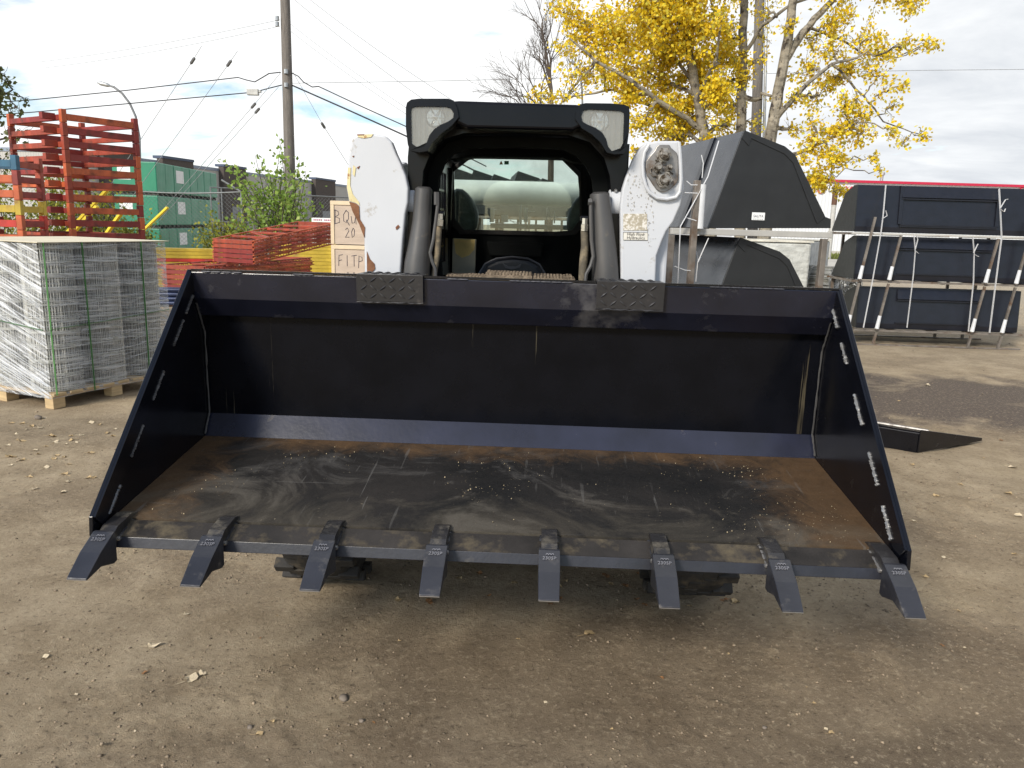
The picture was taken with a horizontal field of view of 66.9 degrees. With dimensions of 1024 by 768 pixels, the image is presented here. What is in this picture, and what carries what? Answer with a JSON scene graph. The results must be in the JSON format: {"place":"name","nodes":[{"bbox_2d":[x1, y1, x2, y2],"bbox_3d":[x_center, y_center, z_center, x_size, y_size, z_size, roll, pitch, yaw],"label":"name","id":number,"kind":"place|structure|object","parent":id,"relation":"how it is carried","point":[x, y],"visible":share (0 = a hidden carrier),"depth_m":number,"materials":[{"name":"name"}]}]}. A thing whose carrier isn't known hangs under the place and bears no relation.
{"place":"outdoors","nodes":[
{"label":"outdoors","id":0,"kind":"place"},
{"bbox_2d":[0,147,348,233],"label":"warehouse","id":1,"kind":"structure","parent":0,"point":[318,187],"depth_m":68.15,"materials":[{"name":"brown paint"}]},
{"bbox_2d":[192,228,206,247],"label":"green lumber pack","id":2,"kind":"object","parent":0,"point":[194,233],"visible":0.1,"depth_m":30.16,"materials":[{"name":"green wood"}]},
{"bbox_2d":[190,198,205,227],"bbox_3d":[-13.002,-6.701,30.334,1.456,1.098,1.600,1,12,-3],"label":"green lumber pack","id":3,"kind":"object","parent":2,"relation":"on","point":[197,206],"visible":0.38,"depth_m":30.23,"materials":[{"name":"green plastic"}]},
{"bbox_2d":[189,169,203,198],"bbox_3d":[-12.972,-7.780,30.110,1.456,1.098,1.600,1,12,-3],"label":"green lumber pack","id":4,"kind":"object","parent":3,"relation":"on","point":[197,186],"visible":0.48,"depth_m":30.06,"materials":[{"name":"green wood"}]},
{"bbox_2d":[205,200,217,227],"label":"green lumber pack","id":5,"kind":"object","parent":2,"relation":"on","point":[214,204],"visible":0.18,"depth_m":31.98,"materials":[{"name":"green wood"}]},
{"bbox_2d":[202,171,216,200],"bbox_3d":[-13.062,-8.111,31.694,1.456,1.098,1.600,1,12,-3],"label":"green lumber pack","id":6,"kind":"object","parent":5,"relation":"on","point":[210,180],"visible":0.34,"depth_m":31.57,"materials":[{"name":"green wood"}]},
{"bbox_2d":[0,225,1023,767],"bbox_3d":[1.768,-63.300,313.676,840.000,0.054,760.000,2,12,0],"label":"ground","id":7,"kind":"structure","parent":0,"point":[500,645],"depth_m":3.00,"materials":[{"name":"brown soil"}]},
{"bbox_2d":[0,66,32,174],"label":"olive green tree","id":8,"kind":"object","parent":7,"relation":"on","point":[3,93],"visible":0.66,"depth_m":13.23,"materials":[{"name":"green plant"}]},
{"bbox_2d":[0,148,81,233],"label":"bush","id":9,"kind":"object","parent":7,"relation":"on","point":[29,215],"visible":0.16,"depth_m":20.61,"materials":[{"name":"green plant"}]},
{"bbox_2d":[0,374,145,408],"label":"wooden pallet","id":10,"kind":"object","parent":7,"relation":"on","point":[55,401],"visible":0.4,"depth_m":6.60,"materials":[{"name":"brown wood"}]},
{"bbox_2d":[0,241,32,386],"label":"fence roll","id":11,"kind":"object","parent":10,"relation":"on","point":[13,333],"visible":0.31,"depth_m":6.46,"materials":[{"name":"metal"}]},
{"bbox_2d":[17,242,85,391],"bbox_3d":[-3.836,-0.567,6.465,0.398,1.217,0.398,2,12,0],"label":"fence roll","id":12,"kind":"object","parent":10,"relation":"on","point":[63,269],"visible":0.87,"depth_m":6.34,"materials":[{"name":"metal"}]},
{"bbox_2d":[0,236,163,242],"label":"cover sheet","id":13,"kind":"object","parent":12,"relation":"on","point":[50,239],"visible":1,"depth_m":6.86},
{"bbox_2d":[0,242,169,397],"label":"stretch film","id":14,"kind":"object","parent":10,"relation":"on","point":[37,287],"visible":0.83,"depth_m":6.39,"materials":[{"name":"white"}]},
{"bbox_2d":[72,242,126,382],"bbox_3d":[-3.668,-0.642,6.847,0.398,1.217,0.398,13,16,43],"label":"fence roll","id":15,"kind":"object","parent":10,"relation":"on","point":[100,274],"visible":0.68,"depth_m":6.72,"materials":[{"name":"metal"}]},
{"bbox_2d":[116,242,161,374],"bbox_3d":[-3.500,-0.716,7.229,0.398,1.217,0.398,3,12,5],"label":"fence roll","id":16,"kind":"object","parent":10,"relation":"on","point":[126,267],"visible":0.61,"depth_m":7.09,"materials":[{"name":"metal"}]},
{"bbox_2d":[32,178,132,232],"bbox_3d":[-11.967,-4.551,21.663,2.786,2.857,1.722,2,12,0],"label":"bush","id":17,"kind":"object","parent":7,"relation":"on","point":[100,217],"visible":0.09,"depth_m":21.49,"materials":[{"name":"green plant"}]},
{"bbox_2d":[97,81,140,157],"bbox_3d":[-19.435,-10.939,38.697,1.961,7.860,0.209,2,12,0],"label":"street lamp","id":18,"kind":"object","parent":7,"relation":"on","point":[101,83],"visible":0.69,"depth_m":38.01,"materials":[{"name":"metal"}]},
{"bbox_2d":[99,208,163,246],"bbox_3d":[-11.691,-4.459,24.085,1.810,2.026,1.589,3,12,7],"label":"bush","id":19,"kind":"object","parent":7,"relation":"on","point":[129,230],"visible":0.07,"depth_m":23.87,"materials":[{"name":"green plant"}]},
{"bbox_2d":[118,228,177,247],"bbox_3d":[-12.853,-4.959,27.388,1.456,1.098,1.606,1,12,-3],"label":"green lumber pack","id":20,"kind":"object","parent":7,"relation":"on","point":[169,236],"visible":0.18,"depth_m":27.15,"materials":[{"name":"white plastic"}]},
{"bbox_2d":[114,194,175,227],"bbox_3d":[-12.823,-6.039,27.164,1.456,1.098,1.606,1,12,-3],"label":"green lumber pack","id":21,"kind":"object","parent":20,"relation":"on","point":[160,208],"visible":0.54,"depth_m":26.45,"materials":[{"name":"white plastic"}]},
{"bbox_2d":[112,162,173,196],"bbox_3d":[-12.793,-7.119,26.941,1.456,1.098,1.606,1,12,-3],"label":"green lumber pack","id":22,"kind":"object","parent":21,"relation":"on","point":[160,177],"visible":0.45,"depth_m":26.26,"materials":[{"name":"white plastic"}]},
{"bbox_2d":[0,179,348,263],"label":"chain link fence","id":23,"kind":"object","parent":7,"relation":"on","point":[204,193],"visible":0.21,"depth_m":24.28,"materials":[{"name":"grey metal"}]},
{"bbox_2d":[176,228,192,247],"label":"green lumber pack","id":24,"kind":"object","parent":7,"relation":"on","point":[187,242],"visible":0.23,"depth_m":28.95,"materials":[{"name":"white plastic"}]},
{"bbox_2d":[175,197,191,227],"bbox_3d":[-12.913,-6.370,28.751,1.456,1.098,1.600,1,12,-3],"label":"green lumber pack","id":25,"kind":"object","parent":24,"relation":"on","point":[178,209],"visible":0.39,"depth_m":28.70,"materials":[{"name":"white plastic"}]},
{"bbox_2d":[172,165,189,197],"bbox_3d":[-12.883,-7.450,28.527,1.456,1.098,1.600,1,12,-3],"label":"green lumber pack","id":26,"kind":"object","parent":25,"relation":"on","point":[181,176],"visible":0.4,"depth_m":28.46,"materials":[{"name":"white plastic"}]},
{"bbox_2d":[188,201,258,258],"bbox_3d":[-8.728,-4.463,23.623,2.062,2.329,1.746,2,12,0],"label":"bush","id":27,"kind":"object","parent":7,"relation":"on","point":[212,234],"visible":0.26,"depth_m":23.53,"materials":[{"name":"green plant"}]},
{"bbox_2d":[217,133,326,267],"bbox_3d":[-6.849,-5.156,22.193,3.241,3.945,2.374,2,12,0],"label":"leafy shrub","id":28,"kind":"object","parent":7,"relation":"on","point":[283,203],"visible":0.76,"depth_m":21.82,"materials":[{"name":"green plant"}]},
{"bbox_2d":[275,0,296,223],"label":"utility pole","id":29,"kind":"object","parent":7,"relation":"on","point":[287,95],"visible":0.72,"depth_m":22.64,"materials":[{"name":"brown wood"}]},
{"bbox_2d":[0,85,281,114],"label":"power line","id":30,"kind":"object","parent":29,"relation":"attached to","point":[148,101],"visible":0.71,"depth_m":26.46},
{"bbox_2d":[8,72,279,101],"bbox_3d":[-13.060,-10.144,26.670,14.867,0.893,2.436,7,13,23],"label":"power line","id":31,"kind":"object","parent":29,"relation":"attached to","point":[154,87],"visible":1,"depth_m":26.83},
{"bbox_2d":[292,85,473,170],"bbox_3d":[-3.587,-7.100,21.487,6.618,2.653,0.127,8,13,26],"label":"power line","id":32,"kind":"object","parent":29,"relation":"attached to","point":[360,115],"visible":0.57,"depth_m":21.76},
{"bbox_2d":[478,216,489,229],"bbox_3d":[-0.943,-2.238,14.328,1.000,1.719,1.960,1,12,-4],"label":"stillage","id":33,"kind":"object","parent":7,"relation":"on","point":[482,217],"visible":0.08,"depth_m":13.25,"materials":[{"name":"metal"}]},
{"bbox_2d":[454,169,500,213],"bbox_3d":[-0.800,-3.462,14.079,1.118,0.804,1.906,1,12,-4],"label":"loader bucket","id":34,"kind":"object","parent":33,"relation":"on","point":[464,175],"visible":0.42,"depth_m":13.12,"materials":[{"name":"black paint"}]},
{"bbox_2d":[477,216,526,230],"bbox_3d":[-0.190,-2.278,14.622,1.000,1.719,1.960,1,12,-4],"label":"stillage","id":35,"kind":"object","parent":7,"relation":"on","point":[516,218],"visible":0.09,"depth_m":13.51,"materials":[{"name":"metal"}]},
{"bbox_2d":[479,174,530,215],"bbox_3d":[-0.108,-3.461,14.377,0.998,0.719,1.906,1,12,-4],"label":"loader bucket","id":36,"kind":"object","parent":35,"relation":"on","point":[510,210],"visible":0.31,"depth_m":13.50,"materials":[{"name":"black paint"}]},
{"bbox_2d":[274,99,739,595],"bbox_3d":[0.043,-0.398,4.413,1.925,2.168,2.994,2,12,2],"label":"skid steer loader","id":37,"kind":"object","parent":7,"relation":"on","point":[418,213],"visible":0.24,"depth_m":3.23,"materials":[{"name":"white paint"}]},
{"bbox_2d":[66,269,925,618],"bbox_3d":[-0.034,0.093,2.581,2.440,0.842,1.053,2,12,2],"label":"toothed bucket","id":38,"kind":"object","parent":37,"relation":"attached to","point":[602,415],"visible":1,"depth_m":2.89,"materials":[{"name":"black paint"}]},
{"bbox_2d":[453,160,581,235],"bbox_3d":[0.031,-1.128,4.666,0.820,0.462,0.025,2,12,2],"label":"rear window","id":39,"kind":"structure","parent":37,"relation":"in","point":[456,225],"depth_m":4.69,"materials":[{"name":"clear glass"}]},
{"bbox_2d":[497,219,546,230],"bbox_3d":[0.193,-2.430,15.406,1.000,1.719,1.960,1,12,-4],"label":"stillage","id":40,"kind":"object","parent":7,"relation":"on","point":[545,223],"visible":0.19,"depth_m":14.36,"materials":[{"name":"metal"}]},
{"bbox_2d":[509,171,539,216],"bbox_3d":[0.357,-3.667,15.155,1.158,0.833,1.906,1,12,-4],"label":"loader bucket","id":41,"kind":"object","parent":40,"relation":"on","point":[519,176],"visible":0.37,"depth_m":14.16,"materials":[{"name":"black paint"}]},
{"bbox_2d":[463,0,600,231],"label":"bare tree","id":42,"kind":"object","parent":7,"relation":"on","point":[542,28],"visible":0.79,"depth_m":20.90,"materials":[{"name":"brown plant"}]},
{"bbox_2d":[519,217,566,230],"bbox_3d":[0.655,-2.173,14.230,1.000,1.719,1.960,1,12,-4],"label":"stillage","id":43,"kind":"object","parent":7,"relation":"on","point":[556,219],"visible":0.21,"depth_m":13.10,"materials":[{"name":"metal"}]},
{"bbox_2d":[528,178,569,217],"bbox_3d":[0.687,-3.323,13.989,0.898,0.648,1.906,1,12,-4],"label":"loader bucket","id":44,"kind":"object","parent":43,"relation":"on","point":[561,212],"visible":0.25,"depth_m":13.10,"materials":[{"name":"black paint"}]},
{"bbox_2d":[524,0,755,235],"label":"yellow tree","id":45,"kind":"object","parent":7,"relation":"on","point":[670,41],"visible":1,"depth_m":13.97,"materials":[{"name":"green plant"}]},
{"bbox_2d":[665,155,831,287],"bbox_3d":[1.589,-0.847,6.965,1.324,2.120,2.340,0,12,-10],"label":"steel stillage","id":46,"kind":"object","parent":7,"relation":"on","point":[695,229],"visible":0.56,"depth_m":5.71,"materials":[{"name":"metal"}]},
{"bbox_2d":[669,234,802,289],"bbox_3d":[1.822,-0.978,7.016,0.998,0.719,2.106,0,12,-10],"label":"loader bucket","id":47,"kind":"object","parent":46,"relation":"on","point":[732,261],"visible":0.49,"depth_m":6.00,"materials":[{"name":"black paint"}]},
{"bbox_2d":[669,130,830,228],"bbox_3d":[1.777,-1.722,6.797,1.018,0.719,2.109,0,12,-10],"label":"loader bucket","id":48,"kind":"object","parent":46,"relation":"on","point":[754,181],"visible":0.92,"depth_m":5.81,"materials":[{"name":"black paint"}]},
{"bbox_2d":[703,0,805,237],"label":"yellow tree","id":49,"kind":"object","parent":7,"relation":"on","point":[740,106],"visible":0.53,"depth_m":14.56,"materials":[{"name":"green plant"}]},
{"bbox_2d":[747,0,767,238],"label":"utility pole","id":50,"kind":"object","parent":7,"relation":"on","point":[757,90],"visible":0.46,"depth_m":17.81,"materials":[{"name":"brown wood"}]},
{"bbox_2d":[744,238,813,286],"bbox_3d":[4.126,-1.720,13.156,1.340,1.456,1.240,1,12,-5],"label":"wrapped pallet load","id":51,"kind":"object","parent":7,"relation":"on","point":[796,253],"visible":0.23,"depth_m":12.49,"materials":[{"name":"white plastic"}]},
{"bbox_2d":[771,238,831,266],"bbox_3d":[8.218,-3.479,22.367,1.340,1.389,1.240,1,12,-5],"label":"wrapped pallet load","id":52,"kind":"object","parent":7,"relation":"on","point":[814,251],"visible":0.21,"depth_m":21.73,"materials":[{"name":"white plastic"}]},
{"bbox_2d":[828,185,838,258],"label":"steel post","id":53,"kind":"object","parent":7,"relation":"on","point":[833,209],"visible":0.49,"depth_m":46.70,"materials":[{"name":"metal"}]},
{"bbox_2d":[757,0,944,238],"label":"yellow tree","id":54,"kind":"object","parent":7,"relation":"on","point":[817,180],"visible":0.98,"depth_m":14.00,"materials":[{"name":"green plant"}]},
{"bbox_2d":[877,421,981,452],"bbox_3d":[2.641,0.265,6.508,2.212,0.175,0.751,10,14,36],"label":"quick attach frame","id":55,"kind":"object","parent":7,"relation":"on","point":[907,438],"visible":0.3,"depth_m":5.87,"materials":[{"name":"black paint"}]},
{"bbox_2d":[852,327,1022,349],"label":"bucket stillage","id":56,"kind":"object","parent":7,"relation":"on","point":[935,333],"visible":0.48,"depth_m":11.31,"materials":[{"name":"metal"}]},
{"bbox_2d":[827,275,1023,333],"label":"bucket stillage","id":57,"kind":"object","parent":56,"relation":"on","point":[973,325],"visible":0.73,"depth_m":11.19,"materials":[{"name":"metal"}]},
{"bbox_2d":[832,235,1023,283],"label":"stacked bucket","id":58,"kind":"object","parent":57,"relation":"on","point":[944,259],"visible":0.86,"depth_m":11.21,"materials":[{"name":"blue paint"}]},
{"bbox_2d":[832,217,1023,284],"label":"bucket stillage","id":59,"kind":"object","parent":57,"relation":"on","point":[987,275],"visible":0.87,"depth_m":11.05,"materials":[{"name":"metal"}]},
{"bbox_2d":[863,185,885,327],"bbox_3d":[5.232,-1.820,11.111,0.219,2.030,0.088,-10,16,-44],"label":"strap","id":60,"kind":"object","parent":59,"relation":"attached to","point":[876,256],"visible":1,"depth_m":11.06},
{"bbox_2d":[832,185,1023,235],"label":"stacked bucket","id":61,"kind":"object","parent":59,"relation":"on","point":[942,210],"visible":0.99,"depth_m":11.07,"materials":[{"name":"blue paint"}]},
{"bbox_2d":[989,188,1001,332],"bbox_3d":[6.894,-1.753,11.077,0.099,2.035,0.178,2,12,0],"label":"strap","id":62,"kind":"object","parent":59,"relation":"attached to","point":[998,260],"visible":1,"depth_m":11.00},
{"bbox_2d":[844,286,1020,332],"bbox_3d":[6.258,-1.171,11.744,2.340,0.604,0.883,2,12,2],"label":"stacked bucket","id":63,"kind":"object","parent":56,"relation":"on","point":[943,309],"visible":0.82,"depth_m":11.35,"materials":[{"name":"blue paint"}]},
{"bbox_3d":[5.508,-1.611,14.567,0.447,0.379,0.948,-3,12,-20],"label":"wire coil","id":64,"kind":"object","parent":7,"relation":"on","visible":0},
{"bbox_2d":[838,278,862,295],"bbox_3d":[5.848,-1.833,14.111,0.485,0.416,0.949,-3,12,-20],"label":"wire coil","id":65,"kind":"object","parent":64,"relation":"on","point":[844,286],"visible":0.16,"depth_m":13.68,"materials":[{"name":"metal"}]},
{"bbox_2d":[0,0,1023,224],"label":"sky","id":66,"kind":"structure","parent":0,"point":[975,117],"materials":[{"name":"white"}]},
{"bbox_2d":[319,69,1023,82],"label":"power line","id":67,"kind":"object","parent":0,"point":[639,76],"visible":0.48,"depth_m":32.90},
{"bbox_2d":[677,172,1023,254],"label":"white warehouse","id":68,"kind":"structure","parent":0,"point":[824,200],"depth_m":55.35,"materials":[{"name":"metal"}]},
{"bbox_3d":[-2.415,-1.274,12.149,0.640,0.635,0.704,2,12,1],"label":"plywood crate","id":69,"kind":"object","parent":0,"visible":0},
{"bbox_2d":[331,244,364,275],"bbox_3d":[-2.407,-1.843,12.038,0.640,0.635,0.704,2,12,0],"label":"plywood crate","id":70,"kind":"object","parent":69,"relation":"on","point":[347,258],"visible":0.6,"depth_m":11.69,"materials":[{"name":"brown wood"}]},
{"bbox_2d":[330,201,363,244],"bbox_3d":[-2.396,-2.478,11.913,0.640,0.635,0.704,1,12,-1],"label":"plywood crate","id":71,"kind":"object","parent":70,"relation":"on","point":[345,227],"visible":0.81,"depth_m":11.59,"materials":[{"name":"brown wood"}]},
{"bbox_3d":[-6.999,-2.449,16.188,2.124,0.066,0.115,-1,12,-14],"label":"steel beam","id":72,"kind":"object","parent":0,"visible":0},
{"bbox_2d":[157,262,215,265],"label":"steel beam","id":73,"kind":"structure","parent":72,"relation":"on","point":[159,263],"depth_m":16.11,"materials":[{"name":"yellow metal"}]},
{"bbox_2d":[157,258,212,261],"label":"steel beam","id":74,"kind":"structure","parent":73,"relation":"on","point":[178,260],"depth_m":16.14,"materials":[{"name":"metal"}]},
{"bbox_2d":[157,255,214,258],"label":"steel beam","id":75,"kind":"structure","parent":74,"relation":"on","point":[189,256],"depth_m":16.16,"materials":[{"name":"yellow metal"}]},
{"bbox_2d":[154,251,222,255],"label":"steel beam","id":76,"kind":"structure","parent":75,"relation":"on","point":[181,253],"depth_m":16.12,"materials":[{"name":"yellow paint"}]},
{"bbox_2d":[154,248,213,251],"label":"steel beam","id":77,"kind":"structure","parent":76,"relation":"on","point":[185,250],"depth_m":16.12,"materials":[{"name":"yellow paint"}]},
{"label":"steel rack frame","id":78,"kind":"object","parent":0,"visible":0},
{"bbox_2d":[0,227,145,239],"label":"steel rack frame","id":79,"kind":"object","parent":78,"relation":"on","point":[89,232],"visible":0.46,"depth_m":10.93,"materials":[{"name":"orange paint"}]},
{"bbox_2d":[0,215,144,228],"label":"steel rack frame","id":80,"kind":"object","parent":79,"relation":"on","point":[71,222],"visible":0.74,"depth_m":10.72,"materials":[{"name":"red paint"}]},
{"bbox_2d":[0,203,143,216],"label":"steel rack frame","id":81,"kind":"object","parent":80,"relation":"on","point":[86,210],"visible":0.77,"depth_m":10.64,"materials":[{"name":"orange paint"}]},
{"bbox_2d":[18,190,143,204],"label":"steel rack frame","id":82,"kind":"object","parent":81,"relation":"on","point":[71,197],"visible":0.77,"depth_m":10.68,"materials":[{"name":"red paint"}]},
{"bbox_2d":[19,176,142,192],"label":"steel rack frame","id":83,"kind":"object","parent":82,"relation":"on","point":[68,183],"visible":0.76,"depth_m":10.73,"materials":[{"name":"red paint"}]},
{"bbox_2d":[19,163,141,180],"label":"steel rack frame","id":84,"kind":"object","parent":83,"relation":"on","point":[76,173],"visible":0.76,"depth_m":10.74,"materials":[{"name":"orange paint"}]},
{"bbox_2d":[10,150,140,168],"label":"steel rack frame","id":85,"kind":"object","parent":84,"relation":"on","point":[66,156],"visible":0.78,"depth_m":10.74,"materials":[{"name":"red paint"}]},
{"bbox_2d":[9,136,139,155],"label":"steel rack frame","id":86,"kind":"object","parent":85,"relation":"on","point":[50,146],"visible":0.9,"depth_m":10.77,"materials":[{"name":"red paint"}]},
{"bbox_2d":[7,122,138,143],"bbox_3d":[-6.273,-3.488,10.811,1.435,0.167,1.375,9,14,31],"label":"steel rack frame","id":87,"kind":"object","parent":86,"relation":"on","point":[47,132],"visible":0.91,"depth_m":10.73,"materials":[{"name":"red paint"}]},
{"bbox_2d":[6,109,138,130],"bbox_3d":[-6.267,-3.655,10.776,1.435,0.167,1.375,9,14,31],"label":"steel rack frame","id":88,"kind":"object","parent":87,"relation":"on","point":[64,117],"visible":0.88,"depth_m":10.67,"materials":[{"name":"orange paint"}]},
{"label":"steel rack frame","id":89,"kind":"object","parent":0,"visible":0},
{"bbox_2d":[0,230,48,236],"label":"steel rack frame","id":90,"kind":"object","parent":89,"relation":"on","point":[24,232],"visible":0.41,"depth_m":9.19,"materials":[{"name":"red paint"}]},
{"bbox_2d":[0,215,48,229],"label":"steel rack frame","id":91,"kind":"object","parent":90,"relation":"on","point":[20,222],"visible":1,"depth_m":9.14,"materials":[{"name":"red paint"}]},
{"bbox_2d":[0,200,46,215],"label":"steel rack frame","id":92,"kind":"object","parent":91,"relation":"on","point":[18,208],"visible":1,"depth_m":9.11,"materials":[{"name":"yellow paint"}]},
{"bbox_2d":[0,185,45,200],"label":"steel rack frame","id":93,"kind":"object","parent":92,"relation":"on","point":[16,193],"visible":1,"depth_m":9.10,"materials":[{"name":"red paint"}]},
{"bbox_2d":[0,170,44,186],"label":"steel rack frame","id":94,"kind":"object","parent":93,"relation":"on","point":[15,178],"visible":1,"depth_m":9.10,"materials":[{"name":"orange paint"}]},
{"bbox_2d":[0,155,42,172],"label":"steel rack frame","id":95,"kind":"object","parent":94,"relation":"on","point":[13,163],"visible":1,"depth_m":9.11,"materials":[{"name":"blue paint"}]},
{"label":"steel shelf frame","id":96,"kind":"object","parent":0,"visible":0},
{"bbox_2d":[163,283,180,286],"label":"steel shelf frame","id":97,"kind":"object","parent":96,"relation":"on","point":[170,285],"visible":0.04,"depth_m":14.01,"materials":[{"name":"orange paint"}]},
{"bbox_2d":[162,268,311,283],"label":"steel shelf frame","id":98,"kind":"object","parent":97,"relation":"on","point":[174,281],"visible":0.13,"depth_m":14.37,"materials":[{"name":"red paint"}]},
{"bbox_2d":[161,264,311,278],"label":"steel shelf frame","id":99,"kind":"object","parent":98,"relation":"on","point":[174,276],"visible":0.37,"depth_m":16.45,"materials":[{"name":"orange paint"}]},
{"bbox_2d":[162,260,313,273],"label":"steel shelf frame","id":100,"kind":"object","parent":99,"relation":"on","point":[182,271],"visible":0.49,"depth_m":15.78,"materials":[{"name":"orange paint"}]},
{"bbox_2d":[161,256,311,269],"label":"steel shelf frame","id":101,"kind":"object","parent":100,"relation":"on","point":[198,265],"visible":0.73,"depth_m":14.91,"materials":[{"name":"red paint"}]},
{"bbox_2d":[212,239,332,263],"bbox_3d":[-4.805,-2.745,15.860,1.196,0.452,2.253,8,14,30],"label":"steel shelf frame","id":102,"kind":"object","parent":101,"relation":"on","point":[229,259],"visible":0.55,"depth_m":15.20,"materials":[{"name":"orange paint"}]},
{"bbox_2d":[212,235,330,258],"bbox_3d":[-4.803,-2.834,15.842,1.196,0.452,2.253,8,14,30],"label":"steel shelf frame","id":103,"kind":"object","parent":102,"relation":"on","point":[230,255],"visible":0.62,"depth_m":15.19,"materials":[{"name":"orange paint"}]},
{"bbox_2d":[212,231,330,254],"bbox_3d":[-4.790,-2.921,15.823,1.196,0.452,2.253,9,14,30],"label":"steel shelf frame","id":104,"kind":"object","parent":103,"relation":"on","point":[227,250],"visible":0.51,"depth_m":15.21,"materials":[{"name":"red paint"}]},
{"bbox_2d":[212,226,330,249],"bbox_3d":[-4.789,-3.009,15.805,1.196,0.452,2.253,9,14,30],"label":"steel shelf frame","id":105,"kind":"object","parent":104,"relation":"on","point":[230,245],"visible":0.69,"depth_m":15.34,"materials":[{"name":"orange paint"}]},
{"bbox_2d":[212,221,330,244],"bbox_3d":[-4.778,-3.097,15.786,1.196,0.452,2.253,9,14,31],"label":"steel shelf frame","id":106,"kind":"object","parent":105,"relation":"on","point":[319,225],"visible":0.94,"depth_m":15.59,"materials":[{"name":"orange paint"}]},
{"bbox_3d":[5.137,-1.862,13.831,0.521,0.453,0.949,2,12,0],"label":"wire coil","id":107,"kind":"object","parent":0,"visible":0},
{"bbox_2d":[807,265,840,290],"bbox_3d":[5.032,-1.835,13.433,1.148,0.472,0.552,11,15,39],"label":"wire coil","id":108,"kind":"object","parent":107,"relation":"on","point":[811,279],"visible":0.2,"depth_m":13.10,"materials":[{"name":"metal"}]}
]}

